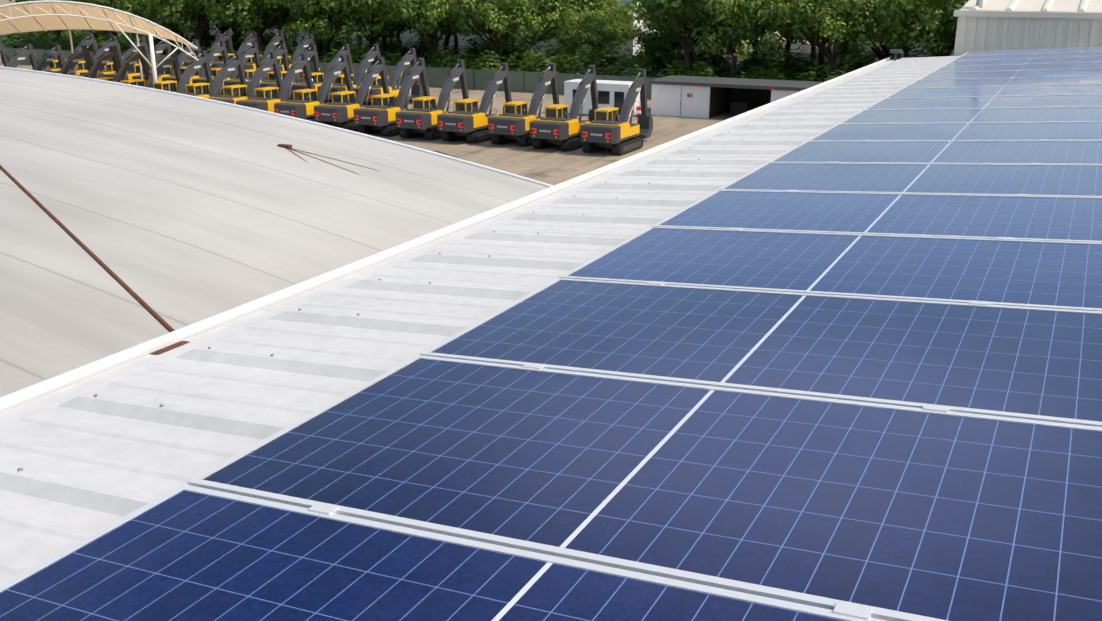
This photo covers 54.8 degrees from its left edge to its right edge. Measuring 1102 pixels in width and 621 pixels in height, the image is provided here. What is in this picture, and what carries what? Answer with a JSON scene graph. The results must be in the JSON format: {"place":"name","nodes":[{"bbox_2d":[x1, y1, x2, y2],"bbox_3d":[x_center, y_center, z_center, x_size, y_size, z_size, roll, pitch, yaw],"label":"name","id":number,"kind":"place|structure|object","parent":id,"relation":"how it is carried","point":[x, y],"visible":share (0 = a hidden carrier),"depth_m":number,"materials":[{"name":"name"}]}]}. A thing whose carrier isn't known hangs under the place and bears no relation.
{"place":"outdoors","nodes":[
{"label":"outdoors","id":0,"kind":"place"},
{"bbox_2d":[0,0,820,184],"bbox_3d":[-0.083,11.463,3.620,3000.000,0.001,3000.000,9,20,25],"label":"ground","id":1,"kind":"structure","parent":0,"point":[554,165],"depth_m":76.06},
{"bbox_2d":[0,40,8,66],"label":"excavator","id":2,"kind":"object","parent":1,"relation":"on","point":[4,57],"visible":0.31,"depth_m":107.35,"materials":[{"name":"grey"}]},
{"bbox_2d":[5,44,37,68],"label":"excavator","id":3,"kind":"object","parent":1,"relation":"on","point":[17,59],"visible":0.31,"depth_m":104.79,"materials":[{"name":"grey"}]},
{"bbox_2d":[33,45,64,70],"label":"excavator","id":4,"kind":"object","parent":1,"relation":"on","point":[46,60],"visible":0.29,"depth_m":103.32,"materials":[{"name":"grey"}]},
{"bbox_2d":[32,34,98,71],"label":"excavator","id":5,"kind":"object","parent":1,"relation":"on","point":[54,65],"visible":0.17,"depth_m":116.61,"materials":[{"name":"orange"}]},
{"bbox_2d":[59,45,92,74],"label":"excavator","id":6,"kind":"object","parent":1,"relation":"on","point":[71,62],"visible":0.12,"depth_m":101.04,"materials":[{"name":"grey"}]},
{"bbox_2d":[51,36,122,74],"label":"excavator","id":7,"kind":"object","parent":1,"relation":"on","point":[81,66],"visible":0.21,"depth_m":114.72,"materials":[{"name":"orange"}]},
{"bbox_2d":[73,46,120,77],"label":"excavator","id":8,"kind":"object","parent":1,"relation":"on","point":[101,61],"visible":0.25,"depth_m":99.62,"materials":[{"name":"grey"}]},
{"bbox_2d":[0,0,198,81],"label":"canopy frame","id":9,"kind":"object","parent":1,"relation":"on","point":[153,62],"visible":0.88,"depth_m":92.69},
{"bbox_2d":[0,2,192,46],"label":"canopy membrane","id":10,"kind":"object","parent":9,"relation":"on","point":[24,24],"visible":0.75,"depth_m":95.82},
{"bbox_2d":[80,37,149,77],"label":"excavator","id":11,"kind":"object","parent":1,"relation":"on","point":[108,67],"visible":0.21,"depth_m":112.81,"materials":[{"name":"orange"}]},
{"bbox_2d":[93,46,150,84],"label":"excavator","id":12,"kind":"object","parent":1,"relation":"on","point":[129,62],"visible":0.25,"depth_m":97.60,"materials":[{"name":"grey"}]},
{"bbox_2d":[103,38,172,80],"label":"excavator","id":13,"kind":"object","parent":1,"relation":"on","point":[158,51],"visible":0.23,"depth_m":110.98,"materials":[{"name":"orange"}]},
{"bbox_2d":[121,50,185,92],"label":"excavator","id":14,"kind":"object","parent":1,"relation":"on","point":[161,68],"visible":0.21,"depth_m":96.00,"materials":[{"name":"grey"}]},
{"bbox_2d":[132,40,205,81],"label":"excavator","id":15,"kind":"object","parent":1,"relation":"on","point":[183,57],"visible":0.1,"depth_m":109.62,"materials":[{"name":"orange"}]},
{"bbox_2d":[152,51,218,95],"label":"excavator","id":16,"kind":"object","parent":1,"relation":"on","point":[193,67],"visible":0.46,"depth_m":94.16,"materials":[{"name":"orange"}]},
{"bbox_2d":[162,40,228,86],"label":"excavator","id":17,"kind":"object","parent":1,"relation":"on","point":[215,52],"visible":0.29,"depth_m":108.52,"materials":[{"name":"orange"}]},
{"bbox_2d":[182,30,234,70],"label":"excavator","id":18,"kind":"object","parent":1,"relation":"on","point":[227,36],"visible":0.17,"depth_m":127.71,"materials":[{"name":"orange"}]},
{"bbox_2d":[181,53,253,97],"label":"excavator","id":19,"kind":"object","parent":1,"relation":"on","point":[203,90],"visible":0.42,"depth_m":92.05,"materials":[{"name":"orange"}]},
{"bbox_2d":[192,42,266,94],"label":"excavator","id":20,"kind":"object","parent":1,"relation":"on","point":[247,53],"visible":0.4,"depth_m":106.83,"materials":[{"name":"orange"}]},
{"bbox_2d":[211,32,260,68],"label":"excavator","id":21,"kind":"object","parent":1,"relation":"on","point":[219,62],"visible":0.19,"depth_m":124.88,"materials":[{"name":"orange"}]},
{"bbox_2d":[207,51,288,103],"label":"excavator","id":22,"kind":"object","parent":1,"relation":"on","point":[233,94],"visible":0.4,"depth_m":90.38,"materials":[{"name":"orange"}]},
{"bbox_2d":[224,43,295,96],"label":"excavator","id":23,"kind":"object","parent":1,"relation":"on","point":[282,51],"visible":0.31,"depth_m":104.93,"materials":[{"name":"orange"}]},
{"bbox_2d":[236,30,290,77],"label":"excavator","id":24,"kind":"object","parent":1,"relation":"on","point":[271,46],"visible":0.27,"depth_m":122.96,"materials":[{"name":"grey"}]},
{"bbox_2d":[0,69,547,396],"bbox_3d":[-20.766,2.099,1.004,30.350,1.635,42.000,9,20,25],"label":"curved roof hall","id":25,"kind":"structure","parent":1,"relation":"on","point":[175,212],"depth_m":11.05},
{"bbox_2d":[0,165,174,331],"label":"rusty rod","id":26,"kind":"object","parent":25,"relation":"attached to","point":[144,304],"visible":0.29,"depth_m":4.93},
{"bbox_2d":[0,66,553,187],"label":"roof edge trim","id":27,"kind":"structure","parent":25,"relation":"attached to","point":[338,129],"depth_m":15.00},
{"bbox_2d":[277,144,378,172],"bbox_3d":[-2.865,-1.871,13.163,1.489,0.233,0.438,9,20,25],"label":"roof anchor","id":28,"kind":"object","parent":25,"relation":"on","point":[287,146],"visible":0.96,"depth_m":13.42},
{"bbox_2d":[236,53,317,112],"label":"excavator","id":29,"kind":"object","parent":1,"relation":"on","point":[265,98],"visible":0.52,"depth_m":88.53,"materials":[{"name":"orange"}]},
{"bbox_2d":[259,45,319,99],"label":"excavator","id":30,"kind":"object","parent":1,"relation":"on","point":[271,80],"visible":0.19,"depth_m":102.75,"materials":[{"name":"orange"}]},
{"bbox_2d":[267,34,314,81],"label":"excavator","id":31,"kind":"object","parent":1,"relation":"on","point":[303,45],"visible":0.21,"depth_m":121.17,"materials":[{"name":"orange"}]},
{"bbox_2d":[274,54,356,122],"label":"excavator","id":32,"kind":"object","parent":1,"relation":"on","point":[303,103],"visible":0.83,"depth_m":86.36,"materials":[{"name":"orange"}]},
{"bbox_2d":[290,44,354,99],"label":"excavator","id":33,"kind":"object","parent":1,"relation":"on","point":[317,78],"visible":0.29,"depth_m":101.14,"materials":[{"name":"grey"}]},
{"bbox_2d":[1,48,659,98],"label":"green fence","id":34,"kind":"object","parent":1,"relation":"on","point":[525,82],"visible":0.15,"depth_m":112.74,"materials":[{"name":"grey"}]},
{"bbox_2d":[314,57,389,131],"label":"excavator","id":35,"kind":"object","parent":1,"relation":"on","point":[337,111],"visible":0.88,"depth_m":84.22,"materials":[{"name":"orange"}]},
{"bbox_2d":[317,44,388,102],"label":"excavator","id":36,"kind":"object","parent":1,"relation":"on","point":[339,84],"visible":0.46,"depth_m":99.50,"materials":[{"name":"grey"}]},
{"bbox_2d":[353,48,423,107],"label":"excavator","id":37,"kind":"object","parent":1,"relation":"on","point":[406,59],"visible":0.35,"depth_m":98.22,"materials":[{"name":"grey"}]},
{"bbox_2d":[353,58,429,136],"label":"excavator","id":38,"kind":"object","parent":1,"relation":"on","point":[377,115],"visible":0.9,"depth_m":82.01,"materials":[{"name":"grey"}]},
{"bbox_2d":[395,60,468,139],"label":"excavator","id":39,"kind":"object","parent":1,"relation":"on","point":[419,118],"visible":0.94,"depth_m":80.21,"materials":[{"name":"yellow"}]},
{"bbox_2d":[437,63,511,143],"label":"excavator","id":40,"kind":"object","parent":1,"relation":"on","point":[467,119],"visible":0.94,"depth_m":78.64,"materials":[{"name":"yellow"}]},
{"bbox_2d":[488,63,558,146],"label":"excavator","id":41,"kind":"object","parent":1,"relation":"on","point":[511,123],"visible":0.83,"depth_m":77.34,"materials":[{"name":"yellow"}]},
{"bbox_2d":[529,65,597,150],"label":"excavator","id":42,"kind":"object","parent":1,"relation":"on","point":[555,125],"visible":1,"depth_m":75.30,"materials":[{"name":"yellow"}]},
{"bbox_2d":[564,79,639,116],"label":"site cabin","id":43,"kind":"object","parent":1,"relation":"on","point":[610,93],"visible":0.56,"depth_m":91.77,"materials":[{"name":"white"}]},
{"bbox_2d":[580,69,652,154],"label":"excavator","id":44,"kind":"object","parent":1,"relation":"on","point":[608,127],"visible":1,"depth_m":74.14,"materials":[{"name":"yellow"}]},
{"bbox_2d":[649,75,822,118],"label":"shed row","id":45,"kind":"object","parent":1,"relation":"on","point":[697,97],"visible":0.4,"depth_m":91.72,"materials":[{"name":"grey"}]},
{"bbox_2d":[954,10,1101,55],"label":"corrugated wall","id":46,"kind":"structure","parent":1,"relation":"on","point":[984,30],"depth_m":16.05,"materials":[{"name":"grey"}]},
{"bbox_2d":[960,0,1101,11],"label":"roof","id":47,"kind":"structure","parent":46,"relation":"attached to","point":[1053,5],"depth_m":16.51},
{"bbox_2d":[0,26,828,77],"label":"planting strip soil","id":48,"kind":"structure","parent":0,"point":[807,47],"depth_m":171.01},
{"bbox_2d":[0,32,32,45],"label":"shrub","id":49,"kind":"object","parent":48,"relation":"on","point":[11,36],"visible":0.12,"depth_m":173.61,"materials":[{"name":"green plant"}]},
{"bbox_2d":[5,33,57,49],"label":"shrub","id":50,"kind":"object","parent":48,"relation":"on","point":[35,43],"visible":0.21,"depth_m":145.89,"materials":[{"name":"green plant"}]},
{"bbox_2d":[40,30,83,47],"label":"shrub","id":51,"kind":"object","parent":48,"relation":"on","point":[52,34],"visible":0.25,"depth_m":168.68,"materials":[{"name":"green plant"}]},
{"bbox_2d":[44,32,90,50],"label":"shrub","id":52,"kind":"object","parent":48,"relation":"on","point":[65,44],"visible":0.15,"depth_m":143.73,"materials":[{"name":"green plant"}]},
{"bbox_2d":[44,0,134,40],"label":"tree","id":53,"kind":"object","parent":48,"relation":"on","point":[107,3],"visible":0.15,"depth_m":141.32,"materials":[{"name":"green plant"}]},
{"bbox_2d":[87,30,130,48],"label":"shrub","id":54,"kind":"object","parent":48,"relation":"on","point":[112,34],"visible":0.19,"depth_m":164.31,"materials":[{"name":"green plant"}]},
{"bbox_2d":[112,0,195,43],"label":"tree","id":55,"kind":"object","parent":48,"relation":"on","point":[139,8],"visible":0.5,"depth_m":138.22,"materials":[{"name":"green plant"}]},
{"bbox_2d":[143,0,248,49],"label":"tree","id":56,"kind":"object","parent":48,"relation":"on","point":[181,7],"visible":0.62,"depth_m":136.01,"materials":[{"name":"green plant"}]},
{"bbox_2d":[184,24,219,52],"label":"shrub","id":57,"kind":"object","parent":48,"relation":"on","point":[207,39],"visible":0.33,"depth_m":155.98,"materials":[{"name":"green plant"}]},
{"bbox_2d":[216,27,251,53],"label":"shrub","id":58,"kind":"object","parent":48,"relation":"on","point":[237,41],"visible":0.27,"depth_m":152.77,"materials":[{"name":"green plant"}]},
{"bbox_2d":[200,0,313,55],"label":"tree","id":59,"kind":"object","parent":48,"relation":"on","point":[234,9],"visible":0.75,"depth_m":132.23,"materials":[{"name":"green plant"}]},
{"bbox_2d":[229,6,296,48],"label":"tree","id":60,"kind":"object","parent":48,"relation":"on","point":[271,25],"visible":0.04,"depth_m":143.13,"materials":[{"name":"green plant"}]},
{"bbox_2d":[250,28,293,53],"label":"shrub","id":61,"kind":"object","parent":48,"relation":"on","point":[269,37],"visible":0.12,"depth_m":150.30,"materials":[{"name":"green plant"}]},
{"bbox_2d":[264,4,321,59],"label":"tree","id":62,"kind":"object","parent":48,"relation":"on","point":[318,44],"visible":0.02,"depth_m":138.33,"materials":[{"name":"green plant"}]},
{"bbox_2d":[288,32,342,59],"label":"shrub","id":63,"kind":"object","parent":48,"relation":"on","point":[303,38],"visible":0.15,"depth_m":147.37,"materials":[{"name":"green plant"}]},
{"bbox_2d":[264,0,379,62],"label":"tree","id":64,"kind":"object","parent":48,"relation":"on","point":[307,11],"visible":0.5,"depth_m":126.63,"materials":[{"name":"green plant"}]},
{"bbox_2d":[321,37,367,61],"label":"shrub","id":65,"kind":"object","parent":48,"relation":"on","point":[337,43],"visible":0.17,"depth_m":144.81,"materials":[{"name":"green plant"}]},
{"bbox_2d":[321,42,389,63],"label":"shrub","id":66,"kind":"object","parent":48,"relation":"on","point":[357,57],"visible":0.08,"depth_m":122.91,"materials":[{"name":"green plant"}]},
{"bbox_2d":[308,0,421,50],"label":"tree","id":67,"kind":"object","parent":48,"relation":"on","point":[373,36],"visible":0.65,"depth_m":124.50,"materials":[{"name":"green plant"}]},
{"bbox_2d":[338,6,414,55],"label":"tree","id":68,"kind":"object","parent":48,"relation":"on","point":[384,46],"visible":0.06,"depth_m":135.03,"materials":[{"name":"green plant"}]},
{"bbox_2d":[357,36,417,59],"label":"shrub","id":69,"kind":"object","parent":48,"relation":"on","point":[395,46],"visible":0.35,"depth_m":141.94,"materials":[{"name":"green plant"}]},
{"bbox_2d":[359,50,416,66],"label":"shrub","id":70,"kind":"object","parent":48,"relation":"on","point":[393,61],"visible":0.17,"depth_m":119.74,"materials":[{"name":"green plant"}]},
{"bbox_2d":[363,9,426,65],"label":"tree","id":71,"kind":"object","parent":48,"relation":"on","point":[422,51],"visible":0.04,"depth_m":132.69,"materials":[{"name":"green plant"}]},
{"bbox_2d":[376,0,463,64],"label":"tree","id":72,"kind":"object","parent":48,"relation":"on","point":[410,10],"visible":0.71,"depth_m":118.58,"materials":[{"name":"green plant"}]},
{"bbox_2d":[401,35,459,64],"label":"shrub","id":73,"kind":"object","parent":48,"relation":"on","point":[418,49],"visible":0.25,"depth_m":139.24,"materials":[{"name":"green plant"}]},
{"bbox_2d":[417,47,468,68],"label":"shrub","id":74,"kind":"object","parent":48,"relation":"on","point":[438,61],"visible":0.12,"depth_m":117.78,"materials":[{"name":"green plant"}]},
{"bbox_2d":[440,46,513,70],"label":"shrub","id":75,"kind":"object","parent":48,"relation":"on","point":[484,63],"visible":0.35,"depth_m":115.40,"materials":[{"name":"green plant"}]},
{"bbox_2d":[453,33,511,65],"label":"shrub","id":76,"kind":"object","parent":48,"relation":"on","point":[476,51],"visible":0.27,"depth_m":136.84,"materials":[{"name":"green plant"}]},
{"bbox_2d":[428,0,549,62],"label":"tree","id":77,"kind":"object","parent":48,"relation":"on","point":[495,17],"visible":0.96,"depth_m":115.26,"materials":[{"name":"green plant"}]},
{"bbox_2d":[483,34,544,69],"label":"shrub","id":78,"kind":"object","parent":48,"relation":"on","point":[520,52],"visible":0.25,"depth_m":133.03,"materials":[{"name":"green plant"}]},
{"bbox_2d":[499,49,570,72],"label":"shrub","id":79,"kind":"object","parent":48,"relation":"on","point":[538,66],"visible":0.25,"depth_m":111.94,"materials":[{"name":"green plant"}]},
{"bbox_2d":[537,39,600,69],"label":"shrub","id":80,"kind":"object","parent":48,"relation":"on","point":[556,50],"visible":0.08,"depth_m":131.74,"materials":[{"name":"green plant"}]},
{"bbox_2d":[519,0,626,64],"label":"tree","id":81,"kind":"object","parent":48,"relation":"on","point":[552,12],"visible":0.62,"depth_m":119.24,"materials":[{"name":"green plant"}]},
{"bbox_2d":[546,53,605,74],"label":"shrub","id":82,"kind":"object","parent":48,"relation":"on","point":[574,68],"visible":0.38,"depth_m":111.16,"materials":[{"name":"green plant"}]},
{"bbox_2d":[556,8,620,68],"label":"tree","id":83,"kind":"object","parent":48,"relation":"on","point":[591,38],"visible":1,"depth_m":114.08,"materials":[{"name":"green plant"}]},
{"bbox_2d":[576,37,632,73],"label":"shrub","id":84,"kind":"object","parent":48,"relation":"on","point":[608,59],"visible":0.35,"depth_m":128.71,"materials":[{"name":"green plant"}]},
{"bbox_2d":[274,0,953,62],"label":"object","id":85,"kind":"structure","parent":48,"relation":"on","point":[407,35],"depth_m":164.56,"materials":[{"name":"white"}]},
{"bbox_2d":[601,2,638,52],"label":"tree","id":86,"kind":"object","parent":48,"relation":"on","point":[625,36],"visible":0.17,"depth_m":130.77,"materials":[{"name":"green plant"}]},
{"bbox_2d":[597,61,659,76],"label":"shrub","id":87,"kind":"object","parent":48,"relation":"on","point":[629,72],"visible":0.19,"depth_m":107.89,"materials":[{"name":"green plant"}]},
{"bbox_2d":[621,34,683,76],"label":"shrub","id":88,"kind":"object","parent":48,"relation":"on","point":[653,62],"visible":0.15,"depth_m":126.33,"materials":[{"name":"green plant"}]},
{"bbox_2d":[628,15,696,75],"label":"tree","id":89,"kind":"object","parent":48,"relation":"on","point":[655,44],"visible":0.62,"depth_m":118.34,"materials":[{"name":"green plant"}]},
{"bbox_2d":[608,0,743,70],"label":"tree","id":90,"kind":"object","parent":48,"relation":"on","point":[657,11],"visible":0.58,"depth_m":106.62,"materials":[{"name":"green plant"}]},
{"bbox_2d":[654,58,728,77],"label":"shrub","id":91,"kind":"object","parent":48,"relation":"on","point":[680,71],"visible":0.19,"depth_m":105.29,"materials":[{"name":"green plant"}]},
{"bbox_2d":[655,46,731,77],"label":"shrub","id":92,"kind":"object","parent":48,"relation":"on","point":[720,61],"visible":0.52,"depth_m":123.93,"materials":[{"name":"green plant"}]},
{"bbox_2d":[680,0,795,77],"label":"tree","id":93,"kind":"object","parent":48,"relation":"on","point":[753,14],"visible":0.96,"depth_m":103.80,"materials":[{"name":"green plant"}]},
{"bbox_2d":[726,42,795,78],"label":"shrub","id":94,"kind":"object","parent":48,"relation":"on","point":[752,62],"visible":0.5,"depth_m":121.22,"materials":[{"name":"green plant"}]},
{"bbox_2d":[733,65,799,80],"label":"shrub","id":95,"kind":"object","parent":48,"relation":"on","point":[770,74],"visible":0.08,"depth_m":102.44,"materials":[{"name":"green plant"}]},
{"bbox_2d":[751,25,810,59],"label":"tree","id":96,"kind":"object","parent":48,"relation":"on","point":[788,45],"visible":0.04,"depth_m":124.48,"materials":[{"name":"green plant"}]},
{"bbox_2d":[767,46,841,80],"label":"shrub","id":97,"kind":"object","parent":48,"relation":"on","point":[797,64],"visible":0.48,"depth_m":117.76,"materials":[{"name":"green plant"}]},
{"bbox_2d":[786,65,850,81],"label":"shrub","id":98,"kind":"object","parent":48,"relation":"on","point":[825,79],"visible":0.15,"depth_m":100.19,"materials":[{"name":"green plant"}]},
{"bbox_2d":[771,0,877,80],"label":"tree","id":99,"kind":"object","parent":48,"relation":"on","point":[820,56],"visible":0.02,"depth_m":113.38,"materials":[{"name":"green plant"}]},
{"bbox_2d":[760,0,896,78],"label":"tree","id":100,"kind":"object","parent":48,"relation":"on","point":[835,23],"visible":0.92,"depth_m":99.87,"materials":[{"name":"green plant"}]},
{"bbox_2d":[824,42,896,74],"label":"shrub","id":101,"kind":"object","parent":48,"relation":"on","point":[860,64],"visible":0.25,"depth_m":115.75,"materials":[{"name":"green plant"}]},
{"bbox_2d":[861,0,947,60],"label":"tree","id":102,"kind":"object","parent":48,"relation":"on","point":[885,54],"visible":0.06,"depth_m":108.74,"materials":[{"name":"green plant"}]},
{"bbox_2d":[877,0,968,56],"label":"tree","id":103,"kind":"object","parent":48,"relation":"on","point":[909,27],"visible":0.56,"depth_m":97.09,"materials":[{"name":"green plant"}]},
{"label":"building walls","id":104,"kind":"object","parent":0,"visible":0},
{"bbox_2d":[0,56,958,583],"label":"roof sheet","id":105,"kind":"object","parent":104,"relation":"on","point":[122,444],"visible":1,"depth_m":3.91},
{"bbox_2d":[0,57,888,412],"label":"trim","id":106,"kind":"structure","parent":105,"relation":"attached to","point":[96,367],"depth_m":4.75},
{"bbox_2d":[17,61,916,470],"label":"roof screws","id":107,"kind":"object","parent":105,"relation":"attached to","point":[175,345],"visible":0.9,"depth_m":4.00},
{"bbox_2d":[0,46,1101,620],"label":"solar panels","id":108,"kind":"object","parent":105,"relation":"on","point":[848,368],"visible":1,"depth_m":2.66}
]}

